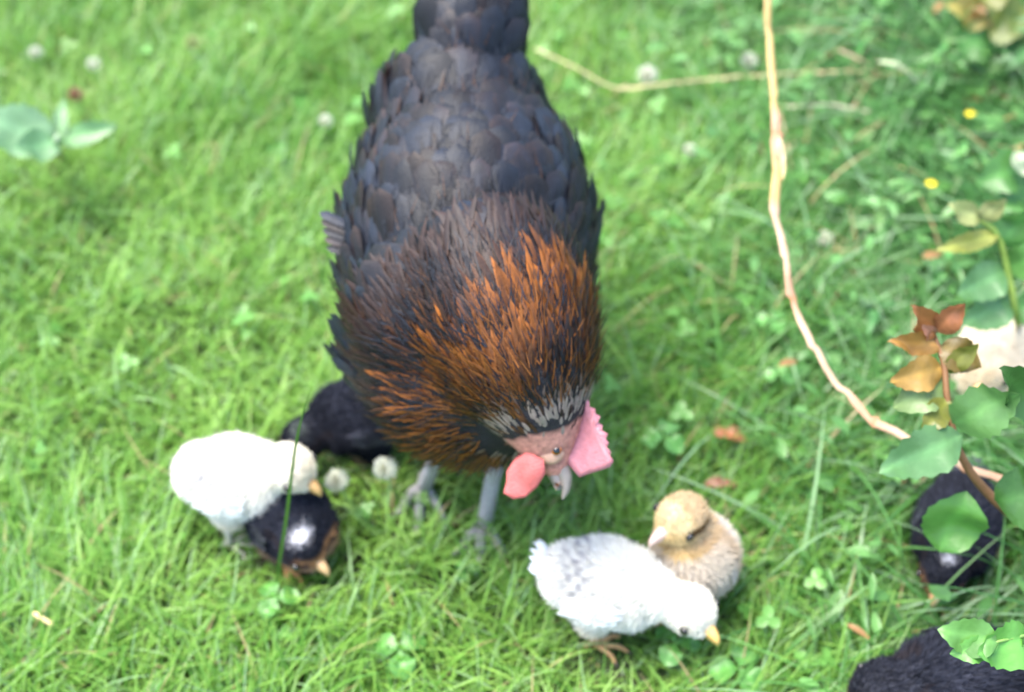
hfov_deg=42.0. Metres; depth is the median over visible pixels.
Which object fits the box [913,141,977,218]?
weed
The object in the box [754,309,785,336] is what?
clover plant
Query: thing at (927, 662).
chick
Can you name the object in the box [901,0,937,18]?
weed
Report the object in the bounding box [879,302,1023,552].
sapling
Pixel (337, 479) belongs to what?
clover flower
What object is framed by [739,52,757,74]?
clover flower
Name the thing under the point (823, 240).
clover flower
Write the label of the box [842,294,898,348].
weed
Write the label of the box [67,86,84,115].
clover flower
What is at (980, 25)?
weed
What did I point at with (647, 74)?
clover flower
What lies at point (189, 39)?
clover flower
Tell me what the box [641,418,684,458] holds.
clover plant
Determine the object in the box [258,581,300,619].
clover plant
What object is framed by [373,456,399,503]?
clover flower
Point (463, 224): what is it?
hen
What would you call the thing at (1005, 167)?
weed
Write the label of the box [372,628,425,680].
clover plant
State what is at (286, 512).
grass blade
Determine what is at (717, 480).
fallen leaf
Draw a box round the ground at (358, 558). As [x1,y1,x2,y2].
[0,0,1003,691]
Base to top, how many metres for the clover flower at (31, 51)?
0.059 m
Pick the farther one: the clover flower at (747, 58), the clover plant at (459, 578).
the clover flower at (747, 58)
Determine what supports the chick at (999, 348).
on the ground at (358, 558)
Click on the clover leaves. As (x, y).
(768, 616)
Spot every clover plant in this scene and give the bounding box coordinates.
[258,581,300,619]
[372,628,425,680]
[454,560,479,582]
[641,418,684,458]
[656,624,701,666]
[709,643,762,691]
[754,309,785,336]
[763,362,794,398]
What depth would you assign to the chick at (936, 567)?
1.11 m
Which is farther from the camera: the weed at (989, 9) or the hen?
the weed at (989, 9)
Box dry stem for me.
[764,0,1002,481]
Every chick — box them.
[169,430,321,561]
[242,481,342,588]
[279,376,393,479]
[528,531,719,667]
[647,490,744,628]
[844,617,1023,691]
[909,454,1005,606]
[950,320,1023,394]
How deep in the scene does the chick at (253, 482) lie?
1.11 m
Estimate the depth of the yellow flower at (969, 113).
1.48 m
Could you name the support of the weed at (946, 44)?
on the ground at (358, 558)
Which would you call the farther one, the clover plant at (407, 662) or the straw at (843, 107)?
the straw at (843, 107)
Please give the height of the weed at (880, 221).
0.086 m
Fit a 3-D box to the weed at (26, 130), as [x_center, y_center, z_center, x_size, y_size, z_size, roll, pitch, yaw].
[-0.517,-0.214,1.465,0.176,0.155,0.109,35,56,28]
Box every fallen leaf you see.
[705,477,737,486]
[713,425,746,442]
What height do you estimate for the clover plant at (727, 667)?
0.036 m
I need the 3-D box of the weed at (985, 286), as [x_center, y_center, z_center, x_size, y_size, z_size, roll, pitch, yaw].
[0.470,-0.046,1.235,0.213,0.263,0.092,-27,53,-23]
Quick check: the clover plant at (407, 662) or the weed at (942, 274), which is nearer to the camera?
the clover plant at (407, 662)
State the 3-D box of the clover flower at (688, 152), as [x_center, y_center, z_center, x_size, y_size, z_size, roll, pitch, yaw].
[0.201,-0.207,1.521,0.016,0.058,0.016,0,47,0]
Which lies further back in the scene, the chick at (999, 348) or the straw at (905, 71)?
the straw at (905, 71)
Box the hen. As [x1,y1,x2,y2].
[319,0,613,584]
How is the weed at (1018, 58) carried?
on the ground at (358, 558)
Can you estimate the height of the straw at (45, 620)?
0.009 m
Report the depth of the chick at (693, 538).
1.06 m
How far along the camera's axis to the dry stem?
1.14 m
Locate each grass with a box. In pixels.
[534,0,1023,691]
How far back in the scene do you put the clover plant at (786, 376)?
1.26 m
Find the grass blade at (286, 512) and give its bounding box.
[275,386,311,595]
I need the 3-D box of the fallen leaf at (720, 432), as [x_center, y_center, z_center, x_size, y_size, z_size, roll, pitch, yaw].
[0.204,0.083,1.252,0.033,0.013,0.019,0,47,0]
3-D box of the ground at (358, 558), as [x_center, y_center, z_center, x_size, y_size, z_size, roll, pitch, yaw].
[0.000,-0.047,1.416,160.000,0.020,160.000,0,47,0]
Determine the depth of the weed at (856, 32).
1.60 m
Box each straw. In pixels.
[33,611,53,626]
[535,48,878,89]
[785,103,872,112]
[840,50,877,72]
[878,60,929,96]
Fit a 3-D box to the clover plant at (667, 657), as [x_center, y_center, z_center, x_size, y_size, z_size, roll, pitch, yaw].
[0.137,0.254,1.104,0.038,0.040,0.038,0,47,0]
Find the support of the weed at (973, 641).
on the ground at (358, 558)
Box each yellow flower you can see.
[917,180,936,224]
[962,110,975,140]
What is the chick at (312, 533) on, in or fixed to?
on the ground at (358, 558)
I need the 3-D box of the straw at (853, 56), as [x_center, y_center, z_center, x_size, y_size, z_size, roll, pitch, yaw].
[0.416,-0.339,1.597,0.051,0.028,0.010,7,47,7]
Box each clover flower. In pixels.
[28,45,44,81]
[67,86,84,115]
[86,57,102,93]
[184,34,200,59]
[318,114,333,153]
[324,467,383,535]
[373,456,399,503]
[637,65,658,110]
[683,142,696,173]
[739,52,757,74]
[817,230,833,263]
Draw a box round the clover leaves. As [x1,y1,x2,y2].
[0,0,1015,691]
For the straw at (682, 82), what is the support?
on the tall grass at (908, 56)
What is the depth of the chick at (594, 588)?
1.06 m
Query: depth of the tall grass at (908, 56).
1.42 m
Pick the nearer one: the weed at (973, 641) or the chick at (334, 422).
the weed at (973, 641)
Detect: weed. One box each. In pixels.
[0,99,117,162]
[834,28,878,81]
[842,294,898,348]
[848,193,907,252]
[897,252,975,304]
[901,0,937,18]
[910,36,971,120]
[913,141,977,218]
[935,199,1023,330]
[937,618,1023,670]
[938,6,991,35]
[946,0,1023,75]
[975,147,1023,212]
[983,17,1023,130]
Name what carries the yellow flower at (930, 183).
on the ground at (358, 558)
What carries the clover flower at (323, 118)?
on the ground at (358, 558)

